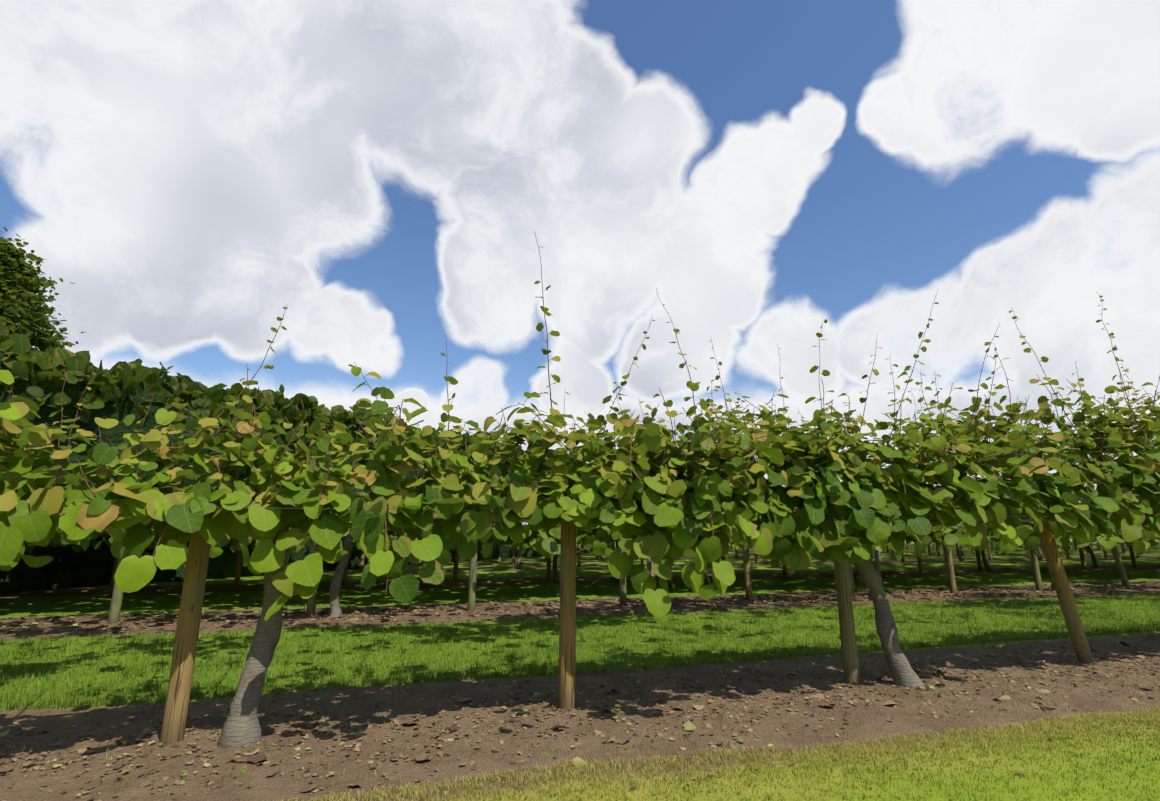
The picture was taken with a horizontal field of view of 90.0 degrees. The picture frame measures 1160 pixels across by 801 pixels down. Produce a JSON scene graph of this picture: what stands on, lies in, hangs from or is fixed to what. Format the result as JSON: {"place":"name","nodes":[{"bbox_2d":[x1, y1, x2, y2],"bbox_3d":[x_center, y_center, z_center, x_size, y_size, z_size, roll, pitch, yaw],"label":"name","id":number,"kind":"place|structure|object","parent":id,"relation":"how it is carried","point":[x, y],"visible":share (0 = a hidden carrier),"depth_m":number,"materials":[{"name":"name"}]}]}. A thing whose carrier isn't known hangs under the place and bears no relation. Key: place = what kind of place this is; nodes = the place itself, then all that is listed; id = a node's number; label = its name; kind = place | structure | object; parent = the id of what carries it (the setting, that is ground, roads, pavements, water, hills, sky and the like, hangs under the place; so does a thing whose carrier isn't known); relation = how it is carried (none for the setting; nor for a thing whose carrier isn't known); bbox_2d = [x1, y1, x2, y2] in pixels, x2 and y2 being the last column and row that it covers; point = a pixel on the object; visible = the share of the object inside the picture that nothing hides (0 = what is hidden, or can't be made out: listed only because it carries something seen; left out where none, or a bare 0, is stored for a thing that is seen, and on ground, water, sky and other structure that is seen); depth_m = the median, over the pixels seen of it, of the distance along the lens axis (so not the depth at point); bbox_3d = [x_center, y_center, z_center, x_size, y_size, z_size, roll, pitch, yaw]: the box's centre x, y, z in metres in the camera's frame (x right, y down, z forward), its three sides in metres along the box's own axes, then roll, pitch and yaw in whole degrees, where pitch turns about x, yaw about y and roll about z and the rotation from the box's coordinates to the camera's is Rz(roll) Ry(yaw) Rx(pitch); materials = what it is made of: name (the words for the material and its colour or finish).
{"place":"outdoors","nodes":[
{"label":"outdoors","id":0,"kind":"place"},
{"bbox_2d":[0,538,1159,800],"bbox_3d":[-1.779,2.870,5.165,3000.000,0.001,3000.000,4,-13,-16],"label":"ground","id":1,"kind":"structure","parent":0,"point":[502,582],"depth_m":6.04,"materials":[{"name":"brown soil"}]},
{"bbox_2d":[0,226,84,351],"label":"tree","id":2,"kind":"object","parent":1,"relation":"on","point":[21,283],"depth_m":33.00,"materials":[{"name":"green plant"}]},
{"bbox_2d":[107,528,128,623],"bbox_3d":[-8.779,3.348,11.092,0.184,2.017,0.178,4,-13,-16],"label":"post","id":3,"kind":"object","parent":1,"relation":"on","point":[115,606],"visible":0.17,"depth_m":10.93,"materials":[{"name":"wood"}]},
{"bbox_2d":[160,531,210,743],"bbox_3d":[-3.324,1.937,4.918,0.171,2.011,0.170,4,-13,-16],"label":"post","id":4,"kind":"object","parent":1,"relation":"on","point":[182,669],"visible":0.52,"depth_m":4.84,"materials":[{"name":"brown wood"}]},
{"bbox_2d":[217,524,289,748],"bbox_3d":[-2.737,1.946,4.923,0.319,1.871,0.428,-1,-13,6],"label":"vine trunk","id":5,"kind":"object","parent":1,"relation":"on","point":[241,727],"visible":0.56,"depth_m":4.80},
{"bbox_2d":[306,541,319,616],"bbox_3d":[-5.499,3.570,12.006,0.174,1.992,0.178,4,-13,-16],"label":"post","id":6,"kind":"object","parent":1,"relation":"on","point":[311,605],"visible":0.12,"depth_m":11.82,"materials":[{"name":"wood"}]},
{"bbox_2d":[328,527,352,617],"bbox_3d":[-4.955,3.577,12.012,0.320,1.866,0.487,-1,-13,4],"label":"vine trunk","id":7,"kind":"object","parent":1,"relation":"on","point":[334,603],"visible":0.83,"depth_m":11.89,"materials":[{"name":"grey plant"}]},
{"bbox_2d":[0,350,730,592],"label":"shelter hedge","id":8,"kind":"object","parent":1,"relation":"on","point":[69,567],"visible":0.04,"depth_m":19.03,"materials":[{"name":"green plant"}]},
{"bbox_2d":[0,322,631,479],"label":"shelter hedge sprigs","id":9,"kind":"object","parent":8,"relation":"attached to","point":[129,378],"visible":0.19,"depth_m":20.36,"materials":[{"name":"green plant"}]},
{"bbox_2d":[467,540,477,610],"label":"post","id":10,"kind":"object","parent":1,"relation":"on","point":[472,584],"visible":0.46,"depth_m":12.78,"materials":[{"name":"wood"}]},
{"bbox_2d":[497,543,500,561],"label":"vine trunk","id":11,"kind":"object","parent":1,"relation":"on","point":[499,553],"visible":0.6,"depth_m":35.01,"materials":[{"name":"grey plant"}]},
{"bbox_2d":[516,549,521,568],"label":"vine trunk","id":12,"kind":"object","parent":1,"relation":"on","point":[518,565],"visible":0.42,"depth_m":27.70,"materials":[{"name":"grey wood"}]},
{"bbox_2d":[552,542,558,580],"bbox_3d":[-0.892,5.595,20.885,0.275,1.846,0.494,4,-13,-16],"label":"vine trunk","id":13,"kind":"object","parent":1,"relation":"on","point":[555,571],"visible":0.44,"depth_m":20.66,"materials":[{"name":"wood"}]},
{"bbox_2d":[558,522,575,709],"bbox_3d":[-0.126,2.154,5.819,0.171,1.989,0.173,4,-13,-16],"label":"post","id":14,"kind":"object","parent":1,"relation":"on","point":[567,648],"visible":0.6,"depth_m":5.75,"materials":[{"name":"brown wood"}]},
{"bbox_2d":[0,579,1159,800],"bbox_3d":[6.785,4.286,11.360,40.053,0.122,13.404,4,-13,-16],"label":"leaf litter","id":15,"kind":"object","parent":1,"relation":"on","point":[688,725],"visible":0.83,"depth_m":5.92,"materials":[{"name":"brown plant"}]},
{"bbox_2d":[0,486,1159,570],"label":"vine leaves","id":16,"kind":"object","parent":1,"relation":"on","point":[598,541],"visible":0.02,"depth_m":10.96,"materials":[{"name":"green plant"}]},
{"bbox_2d":[619,537,626,604],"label":"post","id":17,"kind":"object","parent":1,"relation":"on","point":[622,591],"visible":0.23,"depth_m":13.69,"materials":[{"name":"brown wood"}]},
{"bbox_2d":[109,537,1145,590],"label":"posts","id":18,"kind":"object","parent":1,"relation":"on","point":[455,567],"visible":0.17,"depth_m":26.23,"materials":[{"name":"brown wood"}]},
{"bbox_2d":[58,514,1148,529],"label":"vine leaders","id":19,"kind":"object","parent":18,"relation":"on","point":[932,522],"depth_m":7.30,"materials":[{"name":"brown plant"}]},
{"bbox_2d":[76,514,1149,544],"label":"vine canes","id":20,"kind":"object","parent":19,"relation":"attached to","point":[1025,521],"depth_m":8.62,"materials":[{"name":"brown plant"}]},
{"bbox_2d":[0,234,1159,611],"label":"vine shoot stems","id":21,"kind":"object","parent":20,"relation":"attached to","point":[1154,400],"visible":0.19,"depth_m":6.04,"materials":[{"name":"green plant"}]},
{"bbox_2d":[0,246,1159,620],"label":"vine leaves","id":22,"kind":"object","parent":21,"relation":"attached to","point":[668,498],"visible":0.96,"depth_m":5.36,"materials":[{"name":"green plant"}]},
{"bbox_2d":[216,507,1153,526],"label":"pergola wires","id":23,"kind":"object","parent":18,"relation":"attached to","point":[1032,522],"depth_m":6.41,"materials":[{"name":"grey metal"}]},
{"bbox_2d":[644,558,655,605],"bbox_3d":[1.732,4.002,13.883,0.287,1.857,0.654,-9,-16,35],"label":"vine trunk","id":24,"kind":"object","parent":1,"relation":"on","point":[648,566],"visible":0.17,"depth_m":13.84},
{"bbox_2d":[741,532,752,600],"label":"post","id":25,"kind":"object","parent":1,"relation":"on","point":[747,575],"visible":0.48,"depth_m":14.68,"materials":[{"name":"wood"}]},
{"bbox_2d":[342,534,1152,549],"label":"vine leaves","id":26,"kind":"object","parent":1,"relation":"on","point":[356,545],"depth_m":23.15,"materials":[{"name":"green plant"}]},
{"bbox_2d":[831,515,859,684],"bbox_3d":[3.073,2.352,6.732,0.179,2.012,0.170,4,-13,-16],"label":"post","id":27,"kind":"object","parent":1,"relation":"on","point":[847,631],"visible":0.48,"depth_m":6.63,"materials":[{"name":"wood"}]},
{"bbox_2d":[849,562,854,596],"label":"post","id":28,"kind":"object","parent":1,"relation":"on","point":[851,580],"visible":0.08,"depth_m":15.45,"materials":[{"name":"brown wood"}]},
{"bbox_2d":[874,542,880,578],"bbox_3d":[8.087,4.432,15.697,0.583,1.866,0.275,11,-17,-41],"label":"vine trunk","id":29,"kind":"object","parent":1,"relation":"on","point":[877,561],"visible":0.35,"depth_m":15.61,"materials":[{"name":"grey wood"}]},
{"bbox_2d":[853,562,924,688],"bbox_3d":[3.454,2.372,6.724,0.802,1.892,0.336,-5,-14,20],"label":"vine trunk","id":30,"kind":"object","parent":1,"relation":"on","point":[903,673],"visible":0.77,"depth_m":6.56,"materials":[{"name":"grey plant"}]},
{"bbox_2d":[943,535,956,592],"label":"post","id":31,"kind":"object","parent":1,"relation":"on","point":[950,570],"visible":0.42,"depth_m":16.46,"materials":[{"name":"wood"}]},
{"bbox_2d":[955,543,963,560],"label":"vine trunk","id":32,"kind":"object","parent":1,"relation":"on","point":[960,558],"visible":0.54,"depth_m":35.23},
{"bbox_2d":[981,550,992,570],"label":"vine trunk","id":33,"kind":"object","parent":1,"relation":"on","point":[987,565],"visible":0.46,"depth_m":26.11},
{"bbox_2d":[1028,526,1042,589],"bbox_3d":[13.676,4.813,17.454,0.186,2.002,0.180,4,-13,-16],"label":"post","id":34,"kind":"object","parent":1,"relation":"on","point":[1036,570],"visible":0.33,"depth_m":17.35,"materials":[{"name":"wood"}]},
{"bbox_2d":[1037,548,1042,559],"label":"vine trunk","id":35,"kind":"object","parent":1,"relation":"on","point":[1039,554],"visible":0.35,"depth_m":36.85,"materials":[{"name":"grey plant"}]},
{"bbox_2d":[1040,545,1055,590],"bbox_3d":[14.101,4.807,17.377,0.328,1.870,0.455,4,-13,-16],"label":"vine trunk","id":36,"kind":"object","parent":1,"relation":"on","point":[1052,587],"visible":0.04,"depth_m":17.17,"materials":[{"name":"wood"}]},
{"bbox_2d":[1034,520,1094,663],"bbox_3d":[6.429,2.564,7.694,0.585,2.063,0.181,4,-13,-16],"label":"post","id":37,"kind":"object","parent":1,"relation":"on","point":[1075,628],"visible":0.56,"depth_m":7.64,"materials":[{"name":"wood"}]},
{"bbox_2d":[1085,545,1099,568],"bbox_3d":[24.699,7.271,28.138,0.612,1.862,0.295,-11,-17,39],"label":"vine trunk","id":38,"kind":"object","parent":1,"relation":"on","point":[1094,560],"visible":0.5,"depth_m":27.92,"materials":[{"name":"brown wood"}]},
{"bbox_2d":[1111,534,1129,586],"bbox_3d":[17.080,5.022,18.427,0.587,2.062,0.182,4,-13,-16],"label":"post","id":39,"kind":"object","parent":1,"relation":"on","point":[1120,567],"visible":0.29,"depth_m":18.34,"materials":[{"name":"wood"}]},
{"bbox_2d":[1121,543,1126,552],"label":"vine trunk","id":40,"kind":"object","parent":1,"relation":"on","point":[1123,548],"visible":0.46,"depth_m":49.46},
{"bbox_2d":[0,591,1159,800],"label":"grass","id":41,"kind":"structure","parent":0,"point":[1145,628],"depth_m":6.77,"materials":[{"name":"green plant"}]},
{"bbox_2d":[0,0,1159,501],"label":"sky","id":42,"kind":"structure","parent":0,"point":[386,174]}
]}

